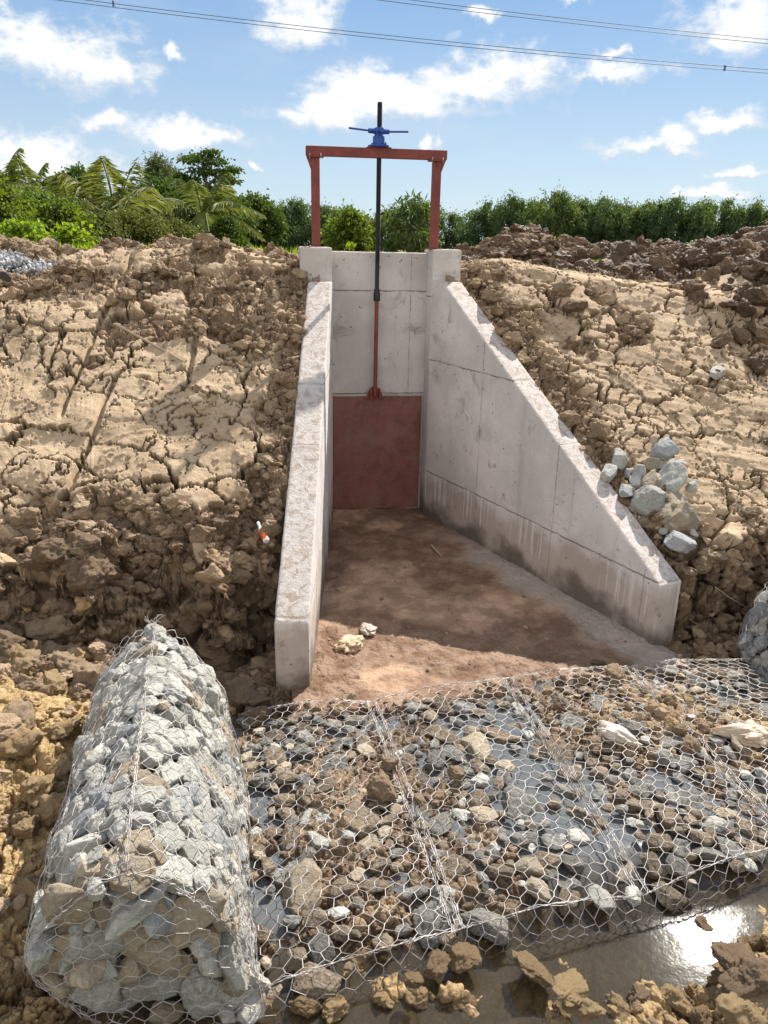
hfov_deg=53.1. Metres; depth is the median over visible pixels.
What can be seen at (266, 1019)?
soil clod
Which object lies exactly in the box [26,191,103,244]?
leafy bush
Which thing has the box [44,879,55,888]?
stone
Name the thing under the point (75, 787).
stone
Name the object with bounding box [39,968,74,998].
stone
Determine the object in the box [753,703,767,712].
stone
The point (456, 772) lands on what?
soil clod
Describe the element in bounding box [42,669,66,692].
soil clod
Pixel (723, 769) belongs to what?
stone
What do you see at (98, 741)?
stone
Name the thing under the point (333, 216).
mango tree
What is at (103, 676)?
stone
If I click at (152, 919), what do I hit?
rubble
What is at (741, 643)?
stone
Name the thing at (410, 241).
mango tree
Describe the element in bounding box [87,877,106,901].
stone
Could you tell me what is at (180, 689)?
stone
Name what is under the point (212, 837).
stone
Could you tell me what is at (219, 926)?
stone
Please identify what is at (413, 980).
soil clod
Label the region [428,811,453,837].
stone
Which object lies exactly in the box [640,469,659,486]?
stone
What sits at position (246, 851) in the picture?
stone
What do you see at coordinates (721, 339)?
soil clod
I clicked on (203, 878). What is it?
stone
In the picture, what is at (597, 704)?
stone
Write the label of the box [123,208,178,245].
leafy bush
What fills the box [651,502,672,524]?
stone
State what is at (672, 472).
stone
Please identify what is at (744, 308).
soil clod
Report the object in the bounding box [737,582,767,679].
gabion basket
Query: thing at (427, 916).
stone
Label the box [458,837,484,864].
stone
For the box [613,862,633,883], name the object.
stone
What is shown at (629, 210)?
mango tree
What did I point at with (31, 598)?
soil clod
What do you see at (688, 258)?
soil clod
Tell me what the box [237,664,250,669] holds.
soil clod
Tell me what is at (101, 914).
stone
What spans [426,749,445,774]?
stone
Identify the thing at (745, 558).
soil clod
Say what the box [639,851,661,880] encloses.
stone
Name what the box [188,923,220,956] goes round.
stone
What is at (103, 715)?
stone
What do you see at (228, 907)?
stone
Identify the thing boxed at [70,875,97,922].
stone
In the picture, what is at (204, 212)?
coconut palm
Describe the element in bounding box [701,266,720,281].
soil clod
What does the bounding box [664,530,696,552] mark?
stone
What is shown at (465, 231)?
mango tree
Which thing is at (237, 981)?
stone
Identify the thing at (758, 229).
soil clod
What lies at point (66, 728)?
soil clod
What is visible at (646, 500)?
stone
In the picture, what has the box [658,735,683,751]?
stone
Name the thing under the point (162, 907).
stone
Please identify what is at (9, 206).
leafy bush
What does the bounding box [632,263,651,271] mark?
soil clod
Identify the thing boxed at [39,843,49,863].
soil clod
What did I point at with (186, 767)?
stone
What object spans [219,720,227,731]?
stone
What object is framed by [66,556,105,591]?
soil clod
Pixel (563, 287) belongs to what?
soil clod
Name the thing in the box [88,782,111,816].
stone
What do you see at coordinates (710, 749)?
stone mattress
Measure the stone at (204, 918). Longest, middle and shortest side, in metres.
0.414 x 0.236 x 0.188 m
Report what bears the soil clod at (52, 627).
on the ground at (368, 547)
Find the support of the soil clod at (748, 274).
on the ground at (368, 547)
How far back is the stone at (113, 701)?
5.54 m
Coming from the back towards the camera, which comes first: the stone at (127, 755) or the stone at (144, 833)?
the stone at (127, 755)
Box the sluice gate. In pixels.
[333,102,421,508]
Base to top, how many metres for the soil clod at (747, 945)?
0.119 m
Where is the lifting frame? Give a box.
[305,145,446,249]
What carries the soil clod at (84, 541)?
on the ground at (368, 547)
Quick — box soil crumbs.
[0,221,767,1023]
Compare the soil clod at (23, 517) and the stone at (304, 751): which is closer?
the stone at (304, 751)
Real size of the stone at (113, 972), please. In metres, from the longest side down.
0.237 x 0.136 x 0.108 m
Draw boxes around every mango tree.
[274,196,311,252]
[276,212,291,250]
[289,201,337,246]
[322,201,359,229]
[364,214,382,251]
[367,204,414,251]
[375,189,449,252]
[415,200,449,252]
[438,207,472,248]
[451,196,517,246]
[479,189,541,237]
[517,196,551,234]
[526,185,584,238]
[543,194,613,243]
[608,197,640,239]
[615,198,675,241]
[636,186,713,242]
[665,192,718,242]
[687,193,758,239]
[720,195,767,235]
[744,209,767,226]
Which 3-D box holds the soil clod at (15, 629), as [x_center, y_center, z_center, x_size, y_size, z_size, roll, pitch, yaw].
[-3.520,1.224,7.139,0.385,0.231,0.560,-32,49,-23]
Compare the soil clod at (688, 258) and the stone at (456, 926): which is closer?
the stone at (456, 926)
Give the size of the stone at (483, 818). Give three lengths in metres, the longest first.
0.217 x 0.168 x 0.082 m
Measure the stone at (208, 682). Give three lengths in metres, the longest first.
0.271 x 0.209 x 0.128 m
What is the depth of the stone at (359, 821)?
5.54 m
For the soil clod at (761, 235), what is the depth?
12.97 m
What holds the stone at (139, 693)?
in the gabion basket at (256, 975)
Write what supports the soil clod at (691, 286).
on the ground at (368, 547)
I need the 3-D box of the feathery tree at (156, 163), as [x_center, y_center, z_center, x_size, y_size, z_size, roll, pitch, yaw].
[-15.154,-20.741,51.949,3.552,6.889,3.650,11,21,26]
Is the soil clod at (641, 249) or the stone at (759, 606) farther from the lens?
the soil clod at (641, 249)
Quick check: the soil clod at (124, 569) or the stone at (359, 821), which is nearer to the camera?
the stone at (359, 821)
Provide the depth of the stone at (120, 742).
4.95 m
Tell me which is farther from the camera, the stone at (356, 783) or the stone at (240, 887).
the stone at (356, 783)
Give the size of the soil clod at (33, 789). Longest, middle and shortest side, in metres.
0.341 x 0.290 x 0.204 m
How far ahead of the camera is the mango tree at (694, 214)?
37.99 m
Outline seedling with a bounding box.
[346,241,355,249]
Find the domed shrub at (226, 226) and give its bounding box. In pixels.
[202,213,253,246]
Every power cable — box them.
[58,0,763,72]
[87,0,767,69]
[380,0,767,43]
[413,0,767,39]
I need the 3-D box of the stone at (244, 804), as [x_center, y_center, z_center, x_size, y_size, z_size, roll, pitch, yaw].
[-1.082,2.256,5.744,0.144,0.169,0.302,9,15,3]
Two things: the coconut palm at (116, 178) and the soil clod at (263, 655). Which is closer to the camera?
the soil clod at (263, 655)
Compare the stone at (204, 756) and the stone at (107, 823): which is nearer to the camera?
the stone at (107, 823)
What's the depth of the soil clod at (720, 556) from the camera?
8.30 m
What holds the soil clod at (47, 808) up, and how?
on the soil clod
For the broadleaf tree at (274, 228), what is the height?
3.240 m
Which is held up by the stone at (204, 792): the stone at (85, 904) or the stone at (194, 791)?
the stone at (194, 791)
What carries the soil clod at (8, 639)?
on the ground at (368, 547)
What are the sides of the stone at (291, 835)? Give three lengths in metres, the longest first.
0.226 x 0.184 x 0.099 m
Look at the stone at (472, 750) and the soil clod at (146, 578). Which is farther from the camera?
the soil clod at (146, 578)
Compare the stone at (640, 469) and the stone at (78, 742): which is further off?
the stone at (640, 469)
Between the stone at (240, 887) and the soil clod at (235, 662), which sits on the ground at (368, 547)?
the soil clod at (235, 662)
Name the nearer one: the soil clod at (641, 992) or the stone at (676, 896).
the soil clod at (641, 992)
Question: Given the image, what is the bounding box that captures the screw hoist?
[349,127,408,146]
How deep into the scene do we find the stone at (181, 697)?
5.47 m
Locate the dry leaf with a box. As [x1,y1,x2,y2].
[0,271,12,285]
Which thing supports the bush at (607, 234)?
on the terrain
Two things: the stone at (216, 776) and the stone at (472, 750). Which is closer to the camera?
the stone at (216, 776)
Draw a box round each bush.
[0,173,55,234]
[0,212,59,244]
[13,170,53,207]
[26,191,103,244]
[47,221,99,246]
[75,198,143,244]
[99,198,158,242]
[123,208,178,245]
[158,209,201,238]
[320,198,380,251]
[579,191,636,243]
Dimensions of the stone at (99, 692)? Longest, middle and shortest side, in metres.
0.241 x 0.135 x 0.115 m
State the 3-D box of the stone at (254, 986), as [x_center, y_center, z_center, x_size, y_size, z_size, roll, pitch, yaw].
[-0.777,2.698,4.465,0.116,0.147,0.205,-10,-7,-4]
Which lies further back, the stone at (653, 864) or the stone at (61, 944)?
the stone at (653, 864)
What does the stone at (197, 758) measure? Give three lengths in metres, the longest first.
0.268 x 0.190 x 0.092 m
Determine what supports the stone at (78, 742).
in the gabion basket at (256, 975)
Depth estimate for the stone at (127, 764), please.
4.66 m
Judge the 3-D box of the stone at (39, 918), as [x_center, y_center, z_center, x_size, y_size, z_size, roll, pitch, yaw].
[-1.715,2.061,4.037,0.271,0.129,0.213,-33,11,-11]
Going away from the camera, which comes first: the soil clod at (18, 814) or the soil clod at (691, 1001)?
the soil clod at (691, 1001)
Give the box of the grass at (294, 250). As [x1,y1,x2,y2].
[58,241,297,254]
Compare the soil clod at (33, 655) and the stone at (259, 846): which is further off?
the soil clod at (33, 655)
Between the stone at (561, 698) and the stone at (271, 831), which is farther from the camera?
the stone at (561, 698)
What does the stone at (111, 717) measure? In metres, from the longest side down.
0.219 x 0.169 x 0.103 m
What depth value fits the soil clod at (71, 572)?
7.27 m
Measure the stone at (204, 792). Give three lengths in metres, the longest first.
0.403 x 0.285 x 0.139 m
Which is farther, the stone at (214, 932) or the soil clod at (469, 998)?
the soil clod at (469, 998)
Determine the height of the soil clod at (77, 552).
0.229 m
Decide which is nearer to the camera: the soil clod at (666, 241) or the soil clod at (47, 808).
the soil clod at (47, 808)
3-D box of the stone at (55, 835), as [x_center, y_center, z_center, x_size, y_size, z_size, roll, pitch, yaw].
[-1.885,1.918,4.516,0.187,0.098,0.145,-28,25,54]
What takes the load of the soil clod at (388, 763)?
on the ground at (368, 547)
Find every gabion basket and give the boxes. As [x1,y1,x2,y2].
[22,611,265,1023]
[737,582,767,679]
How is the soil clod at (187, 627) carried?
on the ground at (368, 547)
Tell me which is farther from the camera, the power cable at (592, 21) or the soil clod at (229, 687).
the power cable at (592, 21)
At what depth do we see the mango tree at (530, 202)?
40.88 m
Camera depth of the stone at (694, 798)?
6.00 m
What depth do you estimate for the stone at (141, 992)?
4.19 m
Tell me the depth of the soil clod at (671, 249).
14.66 m
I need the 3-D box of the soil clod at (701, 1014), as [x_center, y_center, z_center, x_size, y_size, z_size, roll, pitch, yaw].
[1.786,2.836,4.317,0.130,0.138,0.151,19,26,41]
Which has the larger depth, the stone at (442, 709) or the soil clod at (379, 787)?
the stone at (442, 709)
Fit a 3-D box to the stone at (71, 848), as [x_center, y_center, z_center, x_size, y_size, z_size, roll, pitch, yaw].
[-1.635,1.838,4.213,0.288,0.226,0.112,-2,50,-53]
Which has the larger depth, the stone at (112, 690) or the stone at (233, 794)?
the stone at (112, 690)
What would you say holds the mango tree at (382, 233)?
on the terrain
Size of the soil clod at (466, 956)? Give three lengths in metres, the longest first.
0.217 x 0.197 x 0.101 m
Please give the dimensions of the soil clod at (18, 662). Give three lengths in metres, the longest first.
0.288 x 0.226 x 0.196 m
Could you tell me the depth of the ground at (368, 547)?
8.23 m
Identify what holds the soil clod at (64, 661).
on the ground at (368, 547)
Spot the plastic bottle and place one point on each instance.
(265, 537)
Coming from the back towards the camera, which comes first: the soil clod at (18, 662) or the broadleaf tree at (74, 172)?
the broadleaf tree at (74, 172)
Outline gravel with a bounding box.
[0,249,56,276]
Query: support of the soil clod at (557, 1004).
on the ground at (368, 547)
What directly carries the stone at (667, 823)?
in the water
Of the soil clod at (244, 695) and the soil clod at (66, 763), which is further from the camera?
the soil clod at (244, 695)
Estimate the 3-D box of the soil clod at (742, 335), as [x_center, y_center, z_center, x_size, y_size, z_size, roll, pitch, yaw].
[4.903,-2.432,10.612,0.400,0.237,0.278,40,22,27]
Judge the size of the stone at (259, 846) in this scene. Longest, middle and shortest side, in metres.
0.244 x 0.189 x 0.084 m
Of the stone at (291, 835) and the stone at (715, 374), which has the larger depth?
the stone at (715, 374)
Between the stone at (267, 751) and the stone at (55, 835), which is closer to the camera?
the stone at (55, 835)
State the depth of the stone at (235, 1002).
4.38 m
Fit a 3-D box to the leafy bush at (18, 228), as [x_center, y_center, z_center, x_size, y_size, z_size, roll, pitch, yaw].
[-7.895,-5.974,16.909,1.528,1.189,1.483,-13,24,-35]
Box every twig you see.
[115,323,182,361]
[431,544,442,556]
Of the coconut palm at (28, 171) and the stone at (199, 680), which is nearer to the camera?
the stone at (199, 680)
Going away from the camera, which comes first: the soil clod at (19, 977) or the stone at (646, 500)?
the soil clod at (19, 977)
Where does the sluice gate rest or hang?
attached to the sluice structure
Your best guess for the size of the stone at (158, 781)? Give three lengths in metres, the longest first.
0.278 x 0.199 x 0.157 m
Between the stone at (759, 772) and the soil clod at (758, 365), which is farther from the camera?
the soil clod at (758, 365)
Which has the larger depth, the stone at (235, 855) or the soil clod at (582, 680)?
the soil clod at (582, 680)
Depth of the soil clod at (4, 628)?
6.90 m
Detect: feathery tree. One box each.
[132,150,175,183]
[162,157,186,175]
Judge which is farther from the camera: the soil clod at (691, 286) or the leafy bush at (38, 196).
the leafy bush at (38, 196)
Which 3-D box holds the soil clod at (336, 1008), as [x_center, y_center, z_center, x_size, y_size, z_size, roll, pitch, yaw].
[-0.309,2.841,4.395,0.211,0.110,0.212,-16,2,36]
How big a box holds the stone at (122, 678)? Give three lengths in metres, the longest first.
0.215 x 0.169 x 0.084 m
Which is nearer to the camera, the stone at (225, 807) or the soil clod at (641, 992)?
the soil clod at (641, 992)
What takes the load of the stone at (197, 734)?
in the gabion basket at (256, 975)
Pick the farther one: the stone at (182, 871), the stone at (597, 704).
the stone at (597, 704)
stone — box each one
[24,926,56,974]
[24,950,63,976]
[31,905,58,933]
[33,889,43,908]
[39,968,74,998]
[40,883,94,928]
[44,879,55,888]
[47,846,53,864]
[50,829,62,846]
[52,934,70,951]
[53,825,75,882]
[58,852,86,884]
[61,794,84,829]
[62,789,81,816]
[62,832,111,865]
[64,925,124,964]
[69,953,125,1012]
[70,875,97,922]
[71,807,96,838]
[72,734,93,766]
[73,784,84,789]
[75,757,85,770]
[81,738,94,758]
[81,766,108,799]
[83,743,113,769]
[83,763,103,780]
[84,780,126,806]
[85,845,104,864]
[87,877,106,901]
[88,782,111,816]
[90,700,109,730]
[91,687,101,706]
[92,725,105,738]
[92,897,112,928]
[94,732,108,747]
[98,846,138,882]
[98,959,118,982]
[99,667,108,683]
[99,806,127,832]
[101,682,117,703]
[105,716,130,728]
[105,763,122,779]
[106,695,122,718]
[106,721,132,736]
[106,753,143,784]
[106,785,167,815]
[107,662,128,683]
[107,706,122,721]
[107,811,131,845]
[107,863,120,879]
[109,653,121,668]
[109,737,130,759]
[109,855,157,899]
[111,743,148,763]
[111,892,130,913]
[112,675,137,698]
[115,957,143,984]
[117,673,130,686]
[117,828,153,853]
[120,642,146,663]
[120,921,150,952]
[120,934,183,977]
[121,685,154,706]
[121,948,186,1004]
[123,689,148,709]
[124,695,158,717]
[125,811,156,836]
[127,769,172,796]
[128,726,154,745]
[131,655,168,676]
[132,644,157,659]
[132,710,171,735]
[134,745,163,769]
[137,664,166,688]
[138,840,168,864]
[139,656,171,665]
[143,623,166,643]
[143,733,174,767]
[148,641,168,655]
[149,1000,185,1023]
[150,795,169,814]
[153,759,183,785]
[154,821,185,853]
[154,898,173,920]
[155,687,186,704]
[155,850,197,895]
[156,796,183,826]
[159,706,187,727]
[161,650,186,675]
[161,727,198,759]
[163,674,193,701]
[166,885,227,934]
[168,666,183,680]
[170,785,193,819]
[170,949,194,979]
[175,837,210,866]
[176,702,194,724]
[177,645,199,669]
[177,755,201,785]
[178,961,221,1019]
[179,815,207,841]
[182,724,208,749]
[183,752,201,768]
[183,780,202,805]
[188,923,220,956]
[189,666,206,685]
[190,676,207,702]
[191,709,213,736]
[193,798,218,823]
[193,867,210,890]
[195,864,225,894]
[197,664,215,686]
[199,774,210,804]
[200,751,211,769]
[201,701,214,721]
[202,822,232,857]
[206,687,218,715]
[209,767,223,800]
[210,734,223,754]
[210,754,230,784]
[210,856,231,886]
[211,799,240,827]
[212,752,235,768]
[212,909,231,931]
[214,963,270,1022]
[216,927,248,992]
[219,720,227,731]
[221,764,232,787]
[222,885,235,931]
[222,962,249,996]
[223,786,235,801]
[224,730,237,756]
[227,834,248,860]
[228,781,238,810]
[228,874,244,898]
[229,837,245,865]
[231,848,240,868]
[234,989,265,1023]
[236,900,246,935]
[237,771,246,795]
[239,826,246,839]
[240,874,249,908]
[240,897,250,918]
[242,736,257,752]
[242,797,250,810]
[242,932,254,964]
[247,833,267,859]
[248,957,259,989]
[249,773,277,788]
[260,719,281,730]
[261,825,283,839]
[263,745,286,766]
[270,794,297,807]
[280,823,302,854]
[282,858,322,917]
[291,744,316,759]
[292,961,340,998]
[297,806,333,826]
[298,847,315,863]
[305,925,334,964]
[307,831,331,850]
[315,778,336,793]
[317,754,348,782]
[328,876,361,897]
[343,801,380,837]
[344,778,359,788]
[355,834,383,859]
[361,877,388,893]
[391,776,406,788]
[412,894,459,949]
[416,791,443,820]
[426,723,459,744]
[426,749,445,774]
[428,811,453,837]
[431,885,458,899]
[432,696,453,716]
[445,854,471,881]
[447,914,462,932]
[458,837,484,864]
[460,907,509,945]
[461,731,491,761]
[466,788,489,807]
[469,805,498,824]
[481,725,515,746]
[484,863,515,879]
[501,784,544,831]
[509,831,539,850]
[515,857,545,877]
[524,876,551,901]
[532,679,555,694]
[533,739,579,776]
[533,851,561,870]
[550,690,570,711]
[555,765,582,781]
[555,873,583,891]
[556,801,608,836]
[558,712,589,732]
[558,888,579,915]
[560,854,584,872]
[587,694,608,711]
[587,884,615,910]
[600,463,617,482]
[607,828,634,848]
[611,448,628,469]
[611,788,631,803]
[611,849,635,863]
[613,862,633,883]
[616,717,647,737]
[619,484,635,497]
[627,485,666,516]
[628,679,657,695]
[628,779,655,799]
[632,464,646,477]
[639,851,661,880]
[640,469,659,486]
[642,457,659,472]
[642,833,673,852]
[649,437,679,460]
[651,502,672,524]
[651,881,686,911]
[656,804,685,829]
[658,458,687,491]
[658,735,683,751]
[664,501,691,532]
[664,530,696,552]
[665,854,695,878]
[666,489,683,507]
[674,788,717,815]
[684,507,700,534]
[686,675,709,693]
[691,846,728,860]
[694,662,728,682]
[709,365,724,379]
[715,760,740,783]
[716,836,746,860]
[731,734,748,757]
[736,624,757,650]
[743,607,759,627]
[743,789,766,810]
[749,601,767,619]
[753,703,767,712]
[754,767,767,790]
[757,665,767,678]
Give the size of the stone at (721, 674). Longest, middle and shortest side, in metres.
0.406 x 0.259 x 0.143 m
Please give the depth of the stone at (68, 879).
4.05 m
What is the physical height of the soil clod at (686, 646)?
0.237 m
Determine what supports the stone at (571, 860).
in the water
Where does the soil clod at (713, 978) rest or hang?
on the ground at (368, 547)
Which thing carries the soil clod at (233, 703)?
on the ground at (368, 547)
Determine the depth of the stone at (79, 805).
4.68 m
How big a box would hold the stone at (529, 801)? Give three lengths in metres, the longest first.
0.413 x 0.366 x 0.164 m
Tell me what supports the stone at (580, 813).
on the ground at (368, 547)
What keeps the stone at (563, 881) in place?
on the ground at (368, 547)
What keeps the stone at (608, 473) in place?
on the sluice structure
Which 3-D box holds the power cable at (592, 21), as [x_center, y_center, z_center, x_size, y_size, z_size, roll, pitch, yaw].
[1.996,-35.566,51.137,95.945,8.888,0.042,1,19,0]
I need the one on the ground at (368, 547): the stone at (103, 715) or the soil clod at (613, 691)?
the soil clod at (613, 691)
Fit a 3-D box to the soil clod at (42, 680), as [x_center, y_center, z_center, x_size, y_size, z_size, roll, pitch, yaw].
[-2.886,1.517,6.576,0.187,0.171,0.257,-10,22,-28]
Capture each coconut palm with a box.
[0,148,36,191]
[0,158,67,197]
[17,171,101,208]
[54,156,177,222]
[147,172,266,246]
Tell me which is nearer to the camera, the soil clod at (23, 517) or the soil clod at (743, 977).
the soil clod at (743, 977)
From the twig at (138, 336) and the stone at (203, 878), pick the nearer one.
the stone at (203, 878)
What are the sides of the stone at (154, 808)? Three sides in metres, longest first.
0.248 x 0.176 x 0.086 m
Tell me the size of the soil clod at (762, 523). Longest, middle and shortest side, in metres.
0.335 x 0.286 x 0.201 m
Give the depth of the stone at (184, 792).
4.63 m
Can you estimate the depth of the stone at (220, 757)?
5.73 m
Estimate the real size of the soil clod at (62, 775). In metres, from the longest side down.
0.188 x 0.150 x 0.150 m
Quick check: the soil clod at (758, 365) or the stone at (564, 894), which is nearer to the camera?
the stone at (564, 894)
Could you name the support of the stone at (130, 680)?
in the gabion basket at (256, 975)
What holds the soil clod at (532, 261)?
on the soil crumbs
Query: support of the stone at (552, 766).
on the ground at (368, 547)
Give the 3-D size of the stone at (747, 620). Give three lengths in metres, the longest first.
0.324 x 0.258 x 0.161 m
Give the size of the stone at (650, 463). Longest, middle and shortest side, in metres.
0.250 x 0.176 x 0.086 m
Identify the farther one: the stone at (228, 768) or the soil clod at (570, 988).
the stone at (228, 768)
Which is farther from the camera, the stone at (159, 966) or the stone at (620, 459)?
the stone at (620, 459)
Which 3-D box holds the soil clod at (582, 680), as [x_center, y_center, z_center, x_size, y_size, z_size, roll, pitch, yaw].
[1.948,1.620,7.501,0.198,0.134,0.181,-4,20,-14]
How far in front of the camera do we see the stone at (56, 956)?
3.99 m
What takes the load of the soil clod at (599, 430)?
on the ground at (368, 547)
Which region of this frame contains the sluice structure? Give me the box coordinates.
[274,246,680,692]
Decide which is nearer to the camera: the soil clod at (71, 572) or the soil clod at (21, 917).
the soil clod at (21, 917)
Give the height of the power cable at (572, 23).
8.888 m
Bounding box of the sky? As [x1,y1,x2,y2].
[0,0,767,244]
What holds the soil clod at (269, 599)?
on the soil crumbs
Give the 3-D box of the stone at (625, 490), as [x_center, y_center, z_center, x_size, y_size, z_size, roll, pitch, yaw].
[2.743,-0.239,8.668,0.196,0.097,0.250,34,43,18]
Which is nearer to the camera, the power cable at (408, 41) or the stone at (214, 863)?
the stone at (214, 863)
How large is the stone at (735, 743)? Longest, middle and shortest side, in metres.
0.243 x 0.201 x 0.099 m
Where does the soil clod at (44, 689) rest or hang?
on the ground at (368, 547)
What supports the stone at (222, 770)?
in the gabion basket at (256, 975)
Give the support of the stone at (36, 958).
on the stone at (55, 980)
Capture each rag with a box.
[596,720,642,744]
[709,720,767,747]
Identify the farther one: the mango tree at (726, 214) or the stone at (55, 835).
the mango tree at (726, 214)
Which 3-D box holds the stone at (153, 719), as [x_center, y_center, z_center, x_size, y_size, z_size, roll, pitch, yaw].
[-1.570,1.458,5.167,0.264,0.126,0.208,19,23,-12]
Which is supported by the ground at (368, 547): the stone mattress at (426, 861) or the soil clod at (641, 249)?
the stone mattress at (426, 861)
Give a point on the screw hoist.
(378, 137)
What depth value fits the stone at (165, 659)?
6.00 m
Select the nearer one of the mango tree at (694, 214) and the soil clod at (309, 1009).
the soil clod at (309, 1009)
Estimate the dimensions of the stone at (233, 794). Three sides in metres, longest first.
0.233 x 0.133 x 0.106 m
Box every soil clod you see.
[0,621,24,637]
[0,626,15,633]
[0,629,26,658]
[0,726,47,758]
[1,700,36,729]
[4,506,44,532]
[4,643,28,662]
[9,237,23,242]
[10,657,35,676]
[10,808,32,827]
[11,815,40,839]
[11,874,43,914]
[12,906,31,930]
[12,967,25,988]
[13,649,40,671]
[15,673,41,689]
[17,622,33,640]
[19,527,41,544]
[19,773,55,806]
[20,552,52,571]
[20,587,41,608]
[20,643,29,648]
[24,614,77,643]
[25,639,42,649]
[30,537,69,563]
[32,791,67,827]
[36,597,62,618]
[37,675,62,694]
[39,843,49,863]
[40,678,55,695]
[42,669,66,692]
[43,640,67,654]
[44,713,81,739]
[47,650,88,672]
[48,596,76,617]
[55,763,74,779]
[56,770,69,783]
[60,758,73,769]
[65,555,100,582]
[66,529,101,556]
[66,538,95,558]
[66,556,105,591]
[68,662,107,688]
[96,558,117,580]
[112,518,136,531]
[114,498,128,511]
[119,565,136,581]
[143,567,164,582]
[178,618,201,636]
[197,636,226,660]
[203,652,233,671]
[215,670,235,687]
[219,606,235,618]
[221,680,255,694]
[222,583,235,596]
[226,652,241,671]
[227,681,272,706]
[227,692,242,708]
[231,568,253,584]
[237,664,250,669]
[243,705,273,728]
[247,656,274,671]
[252,671,270,695]
[255,998,273,1023]
[259,651,270,657]
[260,519,283,538]
[261,587,277,609]
[288,994,322,1019]
[320,994,349,1023]
[365,769,397,803]
[368,987,396,1009]
[380,754,399,770]
[403,986,427,1010]
[404,971,423,988]
[413,793,425,806]
[423,949,450,979]
[447,765,465,783]
[450,941,481,973]
[451,991,479,1015]
[481,289,501,303]
[496,319,521,331]
[511,949,553,987]
[525,259,542,264]
[545,999,570,1020]
[551,278,574,299]
[551,968,588,1007]
[552,702,563,713]
[562,300,588,313]
[562,997,606,1023]
[572,672,593,684]
[587,420,606,440]
[587,735,602,753]
[591,659,605,665]
[603,991,630,1023]
[605,663,624,683]
[607,677,621,690]
[608,240,636,261]
[609,687,617,695]
[617,495,630,506]
[622,253,643,265]
[627,983,651,1003]
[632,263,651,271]
[635,243,649,253]
[640,252,658,257]
[645,255,673,270]
[657,238,674,245]
[659,983,692,1018]
[667,244,680,255]
[676,247,710,270]
[679,734,701,753]
[681,644,695,663]
[681,989,695,1006]
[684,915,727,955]
[685,280,705,296]
[687,1004,713,1023]
[691,554,712,573]
[696,238,713,244]
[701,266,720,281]
[704,240,724,251]
[706,985,717,1005]
[708,970,722,985]
[709,252,729,266]
[709,550,727,562]
[710,331,733,348]
[710,940,756,970]
[715,235,726,239]
[715,257,736,271]
[715,984,767,1023]
[717,238,732,245]
[717,955,767,997]
[727,326,751,343]
[731,227,754,239]
[731,239,763,253]
[733,298,756,317]
[735,658,754,670]
[736,249,751,261]
[737,932,764,952]
[739,261,762,280]
[739,942,751,950]
[740,287,763,305]
[742,354,767,374]
[742,549,752,561]
[746,254,762,261]
[751,230,767,241]
[752,225,767,231]
[754,568,767,588]
[756,517,767,542]
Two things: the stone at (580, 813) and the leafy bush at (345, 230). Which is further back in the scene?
the leafy bush at (345, 230)
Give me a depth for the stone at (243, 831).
5.47 m
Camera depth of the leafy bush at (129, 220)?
22.87 m
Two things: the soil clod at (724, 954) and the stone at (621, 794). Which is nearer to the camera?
the soil clod at (724, 954)
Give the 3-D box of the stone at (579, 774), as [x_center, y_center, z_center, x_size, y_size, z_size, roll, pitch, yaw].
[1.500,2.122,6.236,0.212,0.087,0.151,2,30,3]
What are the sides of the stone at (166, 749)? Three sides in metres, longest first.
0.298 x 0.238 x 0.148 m
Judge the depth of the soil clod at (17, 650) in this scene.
6.74 m
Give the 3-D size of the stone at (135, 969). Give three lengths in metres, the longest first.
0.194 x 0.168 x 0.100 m
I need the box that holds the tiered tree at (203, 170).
[171,147,245,204]
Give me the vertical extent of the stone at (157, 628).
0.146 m
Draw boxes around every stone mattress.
[242,697,458,1023]
[371,677,644,958]
[507,665,767,926]
[628,658,767,814]
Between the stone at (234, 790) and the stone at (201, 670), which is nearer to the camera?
the stone at (234, 790)
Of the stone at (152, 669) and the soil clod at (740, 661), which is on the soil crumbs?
the soil clod at (740, 661)
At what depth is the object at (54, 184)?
26.18 m
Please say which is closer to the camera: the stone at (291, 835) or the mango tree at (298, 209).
the stone at (291, 835)
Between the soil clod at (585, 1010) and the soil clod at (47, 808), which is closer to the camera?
the soil clod at (585, 1010)
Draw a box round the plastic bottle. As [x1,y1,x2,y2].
[256,522,269,542]
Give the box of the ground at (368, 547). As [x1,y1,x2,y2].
[0,243,767,1023]
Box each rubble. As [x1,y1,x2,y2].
[30,637,764,990]
[47,459,767,1023]
[68,459,767,938]
[235,664,767,936]
[240,666,767,999]
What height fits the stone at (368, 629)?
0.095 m
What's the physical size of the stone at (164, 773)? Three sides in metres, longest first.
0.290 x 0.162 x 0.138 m
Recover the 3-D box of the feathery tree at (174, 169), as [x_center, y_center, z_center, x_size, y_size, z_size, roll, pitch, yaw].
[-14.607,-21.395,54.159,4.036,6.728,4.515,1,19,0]
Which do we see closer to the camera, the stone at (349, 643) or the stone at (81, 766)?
the stone at (81, 766)
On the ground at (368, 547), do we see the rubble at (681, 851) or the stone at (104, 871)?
the rubble at (681, 851)
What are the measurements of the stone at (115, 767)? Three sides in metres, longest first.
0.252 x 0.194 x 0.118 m
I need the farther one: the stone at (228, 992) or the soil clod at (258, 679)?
the soil clod at (258, 679)
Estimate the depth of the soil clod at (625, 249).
14.40 m
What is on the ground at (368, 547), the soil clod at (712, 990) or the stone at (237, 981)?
the soil clod at (712, 990)
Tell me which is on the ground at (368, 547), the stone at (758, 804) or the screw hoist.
the stone at (758, 804)
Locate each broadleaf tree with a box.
[54,161,109,194]
[68,179,126,216]
[112,165,208,222]
[199,191,267,247]
[234,188,293,248]
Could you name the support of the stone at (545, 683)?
on the ground at (368, 547)

